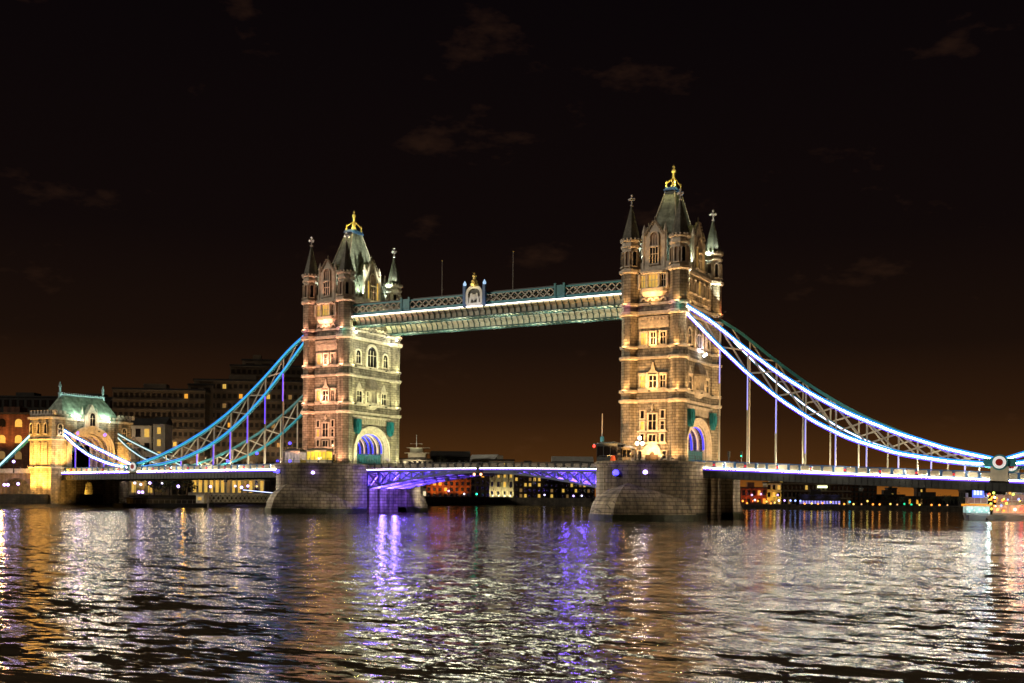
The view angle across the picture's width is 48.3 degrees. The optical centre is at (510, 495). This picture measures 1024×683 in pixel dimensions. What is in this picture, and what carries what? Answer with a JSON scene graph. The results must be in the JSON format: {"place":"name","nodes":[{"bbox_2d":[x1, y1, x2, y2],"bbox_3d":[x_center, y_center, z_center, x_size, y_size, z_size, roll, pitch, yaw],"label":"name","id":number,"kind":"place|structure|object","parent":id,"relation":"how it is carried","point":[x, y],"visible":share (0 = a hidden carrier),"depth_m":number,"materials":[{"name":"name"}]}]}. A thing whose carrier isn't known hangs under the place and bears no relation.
{"place":"outdoors","nodes":[
{"label":"outdoors","id":0,"kind":"place"},
{"bbox_2d":[0,503,510,507],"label":"foreshore","id":1,"kind":"structure","parent":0,"point":[108,505],"depth_m":318.47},
{"bbox_2d":[0,505,1023,682],"bbox_3d":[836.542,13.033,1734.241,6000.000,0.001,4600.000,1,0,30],"label":"water","id":2,"kind":"structure","parent":0,"point":[503,594],"depth_m":50.44,"materials":[{"name":"brown liquid"}]},
{"bbox_2d":[112,497,214,506],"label":"river pontoon","id":3,"kind":"object","parent":2,"relation":"on","point":[149,502],"visible":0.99,"depth_m":328.57,"materials":[{"name":"paint"}]},
{"bbox_2d":[196,495,209,502],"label":"pontoon hut","id":4,"kind":"object","parent":3,"relation":"on","point":[200,498],"visible":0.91,"depth_m":344.69,"materials":[{"name":"beige paint"}]},
{"bbox_2d":[204,494,269,502],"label":"gangway","id":5,"kind":"object","parent":3,"relation":"on","point":[238,497],"visible":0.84,"depth_m":357.87,"materials":[{"name":"beige paint"}]},
{"bbox_2d":[264,458,427,513],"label":"bridge pier","id":6,"kind":"structure","parent":2,"relation":"in","point":[333,488],"depth_m":257.63,"materials":[{"name":"stone"}]},
{"bbox_2d":[62,464,275,480],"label":"side span deck","id":7,"kind":"structure","parent":6,"relation":"on","point":[218,472],"depth_m":293.96,"materials":[{"name":"metal"}]},
{"bbox_2d":[283,449,306,462],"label":"glazed booth","id":8,"kind":"object","parent":6,"relation":"on","point":[299,455],"visible":0.93,"depth_m":265.35,"materials":[{"name":"grey glass"}]},
{"bbox_2d":[305,448,333,462],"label":"pier kiosk","id":9,"kind":"object","parent":6,"relation":"on","point":[314,454],"visible":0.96,"depth_m":262.01,"materials":[{"name":"beige paint"}]},
{"bbox_2d":[276,211,402,465],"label":"bridge tower","id":10,"kind":"structure","parent":6,"relation":"on","point":[352,382],"depth_m":269.01,"materials":[{"name":"stone"}]},
{"bbox_2d":[64,335,302,472],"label":"suspension chain","id":11,"kind":"object","parent":10,"relation":"hanging from","point":[133,465],"visible":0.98,"depth_m":285.02,"materials":[{"name":"teal paint"}]},
{"bbox_2d":[118,394,302,470],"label":"suspension chain","id":12,"kind":"object","parent":10,"relation":"hanging from","point":[294,405],"visible":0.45,"depth_m":304.84,"materials":[{"name":"teal paint"}]},
{"bbox_2d":[316,353,321,365],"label":"window","id":13,"kind":"structure","parent":10,"relation":"in","point":[318,355],"depth_m":268.53,"materials":[{"name":"glass"}]},
{"bbox_2d":[322,389,327,400],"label":"window","id":14,"kind":"structure","parent":10,"relation":"in","point":[325,391],"depth_m":267.42,"materials":[{"name":"stone"}]},
{"bbox_2d":[321,422,329,437],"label":"window","id":15,"kind":"structure","parent":10,"relation":"in","point":[325,426],"depth_m":267.42,"materials":[{"name":"stone"}]},
{"bbox_2d":[322,304,328,315],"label":"window","id":16,"kind":"structure","parent":10,"relation":"in","point":[325,307],"depth_m":267.42,"materials":[{"name":"glass"}]},
{"bbox_2d":[323,353,328,364],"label":"window","id":17,"kind":"structure","parent":10,"relation":"in","point":[325,355],"depth_m":267.49,"materials":[{"name":"stone"}]},
{"bbox_2d":[330,389,335,400],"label":"window","id":18,"kind":"structure","parent":10,"relation":"in","point":[332,392],"depth_m":266.38,"materials":[{"name":"stone"}]},
{"bbox_2d":[330,352,335,364],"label":"window","id":19,"kind":"structure","parent":10,"relation":"in","point":[332,354],"depth_m":266.44,"materials":[{"name":"stone"}]},
{"bbox_2d":[355,349,361,364],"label":"window","id":20,"kind":"structure","parent":10,"relation":"in","point":[358,353],"depth_m":268.67,"materials":[{"name":"stone"}]},
{"bbox_2d":[355,390,362,403],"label":"window","id":21,"kind":"structure","parent":10,"relation":"in","point":[359,393],"depth_m":269.32,"materials":[{"name":"stone"}]},
{"bbox_2d":[366,344,377,368],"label":"window","id":22,"kind":"structure","parent":10,"relation":"in","point":[371,350],"depth_m":273.36,"materials":[{"name":"glass"}]},
{"bbox_2d":[380,393,387,406],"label":"window","id":23,"kind":"structure","parent":10,"relation":"in","point":[383,397],"depth_m":277.60,"materials":[{"name":"stone"}]},
{"bbox_2d":[382,354,388,368],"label":"window","id":24,"kind":"structure","parent":10,"relation":"in","point":[385,359],"depth_m":278.07,"materials":[{"name":"stone"}]},
{"bbox_2d":[351,279,620,327],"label":"walkway","id":25,"kind":"structure","parent":10,"relation":"attached to","point":[566,299],"depth_m":246.50,"materials":[{"name":"beige paint"}]},
{"bbox_2d":[463,272,485,307],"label":"heraldic arch","id":26,"kind":"structure","parent":25,"relation":"on","point":[474,293],"depth_m":247.53,"materials":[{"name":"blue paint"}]},
{"bbox_2d":[386,308,621,335],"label":"walkway","id":27,"kind":"structure","parent":10,"relation":"attached to","point":[521,321],"depth_m":261.91,"materials":[{"name":"beige paint"}]},
{"bbox_2d":[367,462,514,489],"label":"bascule leaf","id":28,"kind":"object","parent":6,"relation":"attached to","point":[422,475],"visible":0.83,"depth_m":260.77,"materials":[{"name":"blue metal"}]},
{"bbox_2d":[589,455,744,520],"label":"bridge pier","id":29,"kind":"structure","parent":2,"relation":"in","point":[671,490],"depth_m":216.42,"materials":[{"name":"stone"}]},
{"bbox_2d":[480,462,595,487],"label":"bascule leaf","id":30,"kind":"object","parent":29,"relation":"attached to","point":[583,472],"visible":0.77,"depth_m":241.74,"materials":[{"name":"blue metal"}]},
{"bbox_2d":[595,442,625,460],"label":"control cabin","id":31,"kind":"object","parent":29,"relation":"on","point":[610,448],"visible":0.94,"depth_m":224.41,"materials":[{"name":"paint"}]},
{"bbox_2d":[621,445,636,459],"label":"sentry hut","id":32,"kind":"object","parent":29,"relation":"on","point":[628,450],"visible":0.71,"depth_m":224.88,"materials":[{"name":"stone"}]},
{"bbox_2d":[605,165,727,464],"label":"bridge tower","id":33,"kind":"structure","parent":29,"relation":"on","point":[669,358],"depth_m":228.04,"materials":[{"name":"stone"}]},
{"bbox_2d":[638,375,645,388],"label":"window","id":34,"kind":"structure","parent":33,"relation":"in","point":[642,378],"depth_m":227.85,"materials":[{"name":"glass"}]},
{"bbox_2d":[639,420,645,430],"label":"window","id":35,"kind":"structure","parent":33,"relation":"in","point":[641,423],"depth_m":227.90,"materials":[{"name":"glass"}]},
{"bbox_2d":[639,410,645,419],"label":"window","id":36,"kind":"structure","parent":33,"relation":"in","point":[641,412],"depth_m":227.90,"materials":[{"name":"stone"}]},
{"bbox_2d":[639,331,646,345],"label":"window","id":37,"kind":"structure","parent":33,"relation":"in","point":[642,335],"depth_m":227.79,"materials":[{"name":"glass"}]},
{"bbox_2d":[640,275,645,289],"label":"window","id":38,"kind":"structure","parent":33,"relation":"in","point":[642,277],"depth_m":227.79,"materials":[{"name":"glass"}]},
{"bbox_2d":[642,443,660,459],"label":"doorway","id":39,"kind":"structure","parent":33,"relation":"in","point":[651,449],"depth_m":226.85,"materials":[{"name":"stone"}]},
{"bbox_2d":[647,434,656,442],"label":"window","id":40,"kind":"structure","parent":33,"relation":"in","point":[651,438],"depth_m":226.79,"materials":[{"name":"glass"}]},
{"bbox_2d":[647,412,657,430],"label":"window","id":41,"kind":"structure","parent":33,"relation":"in","point":[652,418],"depth_m":226.79,"materials":[{"name":"stone"}]},
{"bbox_2d":[648,374,656,387],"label":"window","id":42,"kind":"structure","parent":33,"relation":"in","point":[652,378],"depth_m":226.79,"materials":[{"name":"stone"}]},
{"bbox_2d":[649,331,656,345],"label":"window","id":43,"kind":"structure","parent":33,"relation":"in","point":[652,334],"depth_m":226.79,"materials":[{"name":"stone"}]},
{"bbox_2d":[648,273,657,287],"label":"window","id":44,"kind":"structure","parent":33,"relation":"in","point":[652,278],"depth_m":226.74,"materials":[{"name":"glass"}]},
{"bbox_2d":[659,420,665,430],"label":"window","id":45,"kind":"structure","parent":33,"relation":"in","point":[662,423],"depth_m":225.74,"materials":[{"name":"stone"}]},
{"bbox_2d":[659,409,665,418],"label":"window","id":46,"kind":"structure","parent":33,"relation":"in","point":[662,412],"depth_m":225.77,"materials":[{"name":"stone"}]},
{"bbox_2d":[659,374,666,387],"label":"window","id":47,"kind":"structure","parent":33,"relation":"in","point":[662,377],"depth_m":225.74,"materials":[{"name":"stone"}]},
{"bbox_2d":[659,330,666,344],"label":"window","id":48,"kind":"structure","parent":33,"relation":"in","point":[662,333],"depth_m":225.80,"materials":[{"name":"stone"}]},
{"bbox_2d":[660,273,667,287],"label":"window","id":49,"kind":"structure","parent":33,"relation":"in","point":[662,275],"depth_m":225.69,"materials":[{"name":"glass"}]},
{"bbox_2d":[687,374,692,390],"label":"window","id":50,"kind":"structure","parent":33,"relation":"in","point":[690,378],"depth_m":228.91,"materials":[{"name":"stone"}]},
{"bbox_2d":[688,326,692,344],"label":"window","id":51,"kind":"structure","parent":33,"relation":"in","point":[689,327],"depth_m":228.07,"materials":[{"name":"stone"}]},
{"bbox_2d":[692,279,697,295],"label":"window","id":52,"kind":"structure","parent":33,"relation":"in","point":[694,280],"depth_m":230.14,"materials":[{"name":"glass"}]},
{"bbox_2d":[694,321,703,350],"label":"window","id":53,"kind":"structure","parent":33,"relation":"in","point":[698,334],"depth_m":232.74,"materials":[{"name":"stone"}]},
{"bbox_2d":[697,281,701,297],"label":"window","id":54,"kind":"structure","parent":33,"relation":"in","point":[699,287],"depth_m":232.62,"materials":[{"name":"glass"}]},
{"bbox_2d":[701,283,705,299],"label":"window","id":55,"kind":"structure","parent":33,"relation":"in","point":[703,284],"depth_m":234.96,"materials":[{"name":"glass"}]},
{"bbox_2d":[704,379,709,394],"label":"window","id":56,"kind":"structure","parent":33,"relation":"in","point":[706,382],"depth_m":236.92,"materials":[{"name":"stone"}]},
{"bbox_2d":[705,335,710,351],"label":"window","id":57,"kind":"structure","parent":33,"relation":"in","point":[707,341],"depth_m":237.39,"materials":[{"name":"stone"}]},
{"bbox_2d":[706,285,710,300],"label":"window","id":58,"kind":"structure","parent":33,"relation":"in","point":[707,287],"depth_m":236.98,"materials":[{"name":"glass"}]},
{"bbox_2d":[687,304,1023,482],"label":"suspension chain","id":59,"kind":"object","parent":33,"relation":"hanging from","point":[999,465],"visible":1,"depth_m":209.34,"materials":[{"name":"teal paint"}]},
{"bbox_2d":[719,318,1023,478],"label":"suspension chain","id":60,"kind":"object","parent":33,"relation":"hanging from","point":[855,434],"visible":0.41,"depth_m":230.02,"materials":[{"name":"teal paint"}]},
{"bbox_2d":[692,460,1023,492],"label":"side span deck","id":61,"kind":"structure","parent":29,"relation":"on","point":[918,478],"depth_m":207.08,"materials":[{"name":"metal"}]},
{"bbox_2d":[961,490,991,519],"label":"party boat","id":62,"kind":"object","parent":2,"relation":"on","point":[976,505],"visible":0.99,"depth_m":253.61,"materials":[{"name":"white paint"}]},
{"bbox_2d":[984,476,1023,519],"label":"river cruiser","id":63,"kind":"object","parent":2,"relation":"on","point":[1009,506],"visible":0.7,"depth_m":259.58,"materials":[{"name":"white paint"}]},
{"bbox_2d":[993,505,1023,515],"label":"window frame","id":64,"kind":"structure","parent":63,"relation":"in","point":[1020,514],"depth_m":259.07,"materials":[{"name":"white paint"}]},
{"bbox_2d":[996,495,1023,504],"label":"window frame","id":65,"kind":"structure","parent":63,"relation":"in","point":[999,503],"depth_m":259.26,"materials":[{"name":"beige paint"}]},
{"bbox_2d":[0,0,1023,495],"label":"sky","id":66,"kind":"structure","parent":0,"point":[169,169],"materials":[{"name":"black"}]},
{"bbox_2d":[851,505,962,506],"bbox_3d":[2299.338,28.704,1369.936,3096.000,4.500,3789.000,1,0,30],"label":"bank ground","id":67,"kind":"structure","parent":0,"point":[906,505],"depth_m":515.49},
{"bbox_2d":[0,494,992,511],"bbox_3d":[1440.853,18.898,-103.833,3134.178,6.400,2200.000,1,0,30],"label":"quay wall","id":68,"kind":"structure","parent":67,"relation":"on","point":[40,499],"depth_m":452.55,"materials":[{"name":"stone"}]},
{"bbox_2d":[740,482,767,504],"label":"red lit pub","id":69,"kind":"structure","parent":67,"relation":"on","point":[748,490],"depth_m":476.74,"materials":[{"name":"brick"}]},
{"bbox_2d":[762,481,781,504],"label":"yellow lit house","id":70,"kind":"structure","parent":67,"relation":"on","point":[773,489],"depth_m":478.56,"materials":[{"name":"brick"}]},
{"bbox_2d":[774,481,851,505],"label":"long riverside block","id":71,"kind":"structure","parent":67,"relation":"on","point":[789,490],"depth_m":500.05,"materials":[{"name":"concrete"}]},
{"bbox_2d":[795,490,840,504],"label":"violet lit gallery","id":72,"kind":"object","parent":67,"relation":"on","point":[814,497],"visible":0.87,"depth_m":480.03,"materials":[{"name":"concrete"}]},
{"bbox_2d":[851,485,876,505],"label":"dark flats","id":73,"kind":"structure","parent":67,"relation":"on","point":[868,493],"depth_m":520.01,"materials":[{"name":"brick"}]},
{"bbox_2d":[877,490,905,505],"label":"warehouse","id":74,"kind":"structure","parent":67,"relation":"on","point":[887,493],"depth_m":540.05,"materials":[{"name":"brick"}]},
{"bbox_2d":[913,488,926,495],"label":"distant tower block","id":75,"kind":"structure","parent":67,"relation":"on","point":[916,490],"depth_m":659.94,"materials":[{"name":"concrete"}]},
{"bbox_2d":[905,492,958,505],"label":"warehouse","id":76,"kind":"structure","parent":67,"relation":"on","point":[954,502],"depth_m":559.49,"materials":[{"name":"brick"}]},
{"bbox_2d":[958,490,1005,506],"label":"warehouse","id":77,"kind":"structure","parent":67,"relation":"on","point":[964,492],"depth_m":538.57,"materials":[{"name":"brick"}]},
{"bbox_3d":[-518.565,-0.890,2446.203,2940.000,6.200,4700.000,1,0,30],"label":"bank ground","id":78,"kind":"structure","parent":0,"visible":0},
{"bbox_2d":[0,407,33,468],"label":"brick warehouse","id":79,"kind":"structure","parent":78,"relation":"on","point":[14,427],"depth_m":345.92,"materials":[{"name":"brick"}]},
{"bbox_2d":[0,392,78,467],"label":"dark office block","id":80,"kind":"structure","parent":78,"relation":"on","point":[30,401],"depth_m":520.01,"materials":[{"name":"concrete"}]},
{"bbox_2d":[0,469,85,493],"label":"approach viaduct","id":81,"kind":"object","parent":78,"relation":"on","point":[22,477],"visible":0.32,"depth_m":325.61,"materials":[{"name":"brick"}]},
{"bbox_2d":[0,435,83,468],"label":"suspension cable","id":82,"kind":"object","parent":81,"relation":"attached to","point":[14,452],"visible":0.25,"depth_m":323.74,"materials":[{"name":"teal paint"}]},
{"bbox_2d":[9,382,134,503],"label":"abutment tower","id":83,"kind":"structure","parent":78,"relation":"on","point":[96,421],"depth_m":316.73,"materials":[{"name":"stone"}]},
{"bbox_2d":[78,393,112,466],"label":"dark office block","id":84,"kind":"structure","parent":78,"relation":"on","point":[83,459],"depth_m":540.01,"materials":[{"name":"concrete"}]},
{"bbox_2d":[131,418,154,465],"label":"gabled stone hall","id":85,"kind":"structure","parent":78,"relation":"on","point":[141,431],"depth_m":372.03,"materials":[{"name":"stone"}]},
{"bbox_2d":[129,481,161,494],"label":"riverside terrace","id":86,"kind":"structure","parent":78,"relation":"on","point":[137,487],"depth_m":360.01,"materials":[{"name":"stone"}]},
{"bbox_2d":[146,481,162,494],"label":"tree","id":87,"kind":"object","parent":78,"relation":"on","point":[155,485],"visible":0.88,"depth_m":347.17,"materials":[{"name":"green plant"}]},
{"bbox_2d":[111,383,210,494],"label":"riverside hotel","id":88,"kind":"structure","parent":78,"relation":"on","point":[187,411],"depth_m":405.66,"materials":[{"name":"concrete"}]},
{"bbox_2d":[157,393,203,493],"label":"upper windows","id":89,"kind":"structure","parent":88,"relation":"in","point":[158,394],"depth_m":405.88,"materials":[{"name":"black glass"}]},
{"bbox_2d":[205,394,210,445],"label":"side windows","id":90,"kind":"structure","parent":88,"relation":"in","point":[207,397],"depth_m":411.62,"materials":[{"name":"black glass"}]},
{"bbox_2d":[152,417,173,494],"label":"stair tower","id":91,"kind":"structure","parent":78,"relation":"on","point":[162,434],"depth_m":371.09,"materials":[{"name":"concrete"}]},
{"bbox_2d":[160,481,178,494],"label":"tree","id":92,"kind":"object","parent":78,"relation":"on","point":[169,485],"visible":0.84,"depth_m":351.13,"materials":[{"name":"green plant"}]},
{"bbox_2d":[180,480,197,494],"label":"tree","id":93,"kind":"object","parent":78,"relation":"on","point":[189,483],"visible":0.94,"depth_m":358.33,"materials":[{"name":"green plant"}]},
{"bbox_2d":[186,480,269,495],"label":"riverside terrace","id":94,"kind":"structure","parent":78,"relation":"on","point":[220,487],"depth_m":392.83,"materials":[{"name":"stone"}]},
{"bbox_2d":[193,375,302,491],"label":"riverside hotel","id":95,"kind":"structure","parent":78,"relation":"on","point":[230,392],"depth_m":420.26,"materials":[{"name":"concrete"}]},
{"bbox_2d":[187,383,213,463],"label":"hotel roof block","id":96,"kind":"structure","parent":95,"relation":"on","point":[208,387],"depth_m":418.21,"materials":[{"name":"concrete"}]},
{"bbox_2d":[233,384,302,491],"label":"upper windows","id":97,"kind":"structure","parent":95,"relation":"in","point":[235,385],"depth_m":420.71,"materials":[{"name":"black glass"}]},
{"bbox_2d":[229,364,302,380],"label":"riverside hotel","id":98,"kind":"structure","parent":78,"relation":"on","point":[293,372],"depth_m":437.50,"materials":[{"name":"concrete"}]},
{"bbox_2d":[241,355,275,364],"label":"hotel roof block","id":99,"kind":"structure","parent":98,"relation":"on","point":[257,360],"depth_m":438.55,"materials":[{"name":"concrete"}]},
{"bbox_2d":[264,370,300,379],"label":"upper windows","id":100,"kind":"structure","parent":98,"relation":"in","point":[265,371],"depth_m":438.43,"materials":[{"name":"black glass"}]},
{"bbox_2d":[399,435,433,496],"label":"terraced block","id":101,"kind":"structure","parent":78,"relation":"on","point":[416,454],"depth_m":639.99,"materials":[{"name":"stone"}]},
{"bbox_2d":[426,464,471,496],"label":"brick wharf","id":102,"kind":"structure","parent":78,"relation":"on","point":[458,488],"depth_m":565.01,"materials":[{"name":"brick"}]},
{"bbox_2d":[430,451,470,466],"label":"dark hall","id":103,"kind":"structure","parent":78,"relation":"on","point":[460,456],"depth_m":650.23,"materials":[{"name":"stone"}]},
{"bbox_2d":[471,461,488,496],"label":"dark wharf","id":104,"kind":"structure","parent":78,"relation":"on","point":[480,486],"depth_m":600.02,"materials":[{"name":"brown brick"}]},
{"bbox_2d":[470,454,498,463],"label":"pedimented hall","id":105,"kind":"structure","parent":78,"relation":"on","point":[473,458],"depth_m":661.15,"materials":[{"name":"grey stone"}]},
{"bbox_2d":[489,455,514,496],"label":"white lit hall","id":106,"kind":"structure","parent":78,"relation":"on","point":[501,485],"depth_m":575.00,"materials":[{"name":"stone"}]},
{"bbox_2d":[514,461,545,497],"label":"brown wharf","id":107,"kind":"structure","parent":78,"relation":"on","point":[524,487],"depth_m":590.04,"materials":[{"name":"brick"}]},
{"bbox_2d":[546,461,559,497],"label":"brown wharf","id":108,"kind":"structure","parent":78,"relation":"on","point":[552,488],"depth_m":600.02,"materials":[{"name":"brick"}]},
{"bbox_2d":[551,456,593,463],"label":"lit roof hall","id":109,"kind":"structure","parent":78,"relation":"on","point":[568,459],"depth_m":682.34,"materials":[{"name":"grey concrete"}]},
{"bbox_2d":[560,461,594,498],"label":"brown wharf","id":110,"kind":"structure","parent":78,"relation":"on","point":[568,490],"depth_m":589.99,"materials":[{"name":"brick"}]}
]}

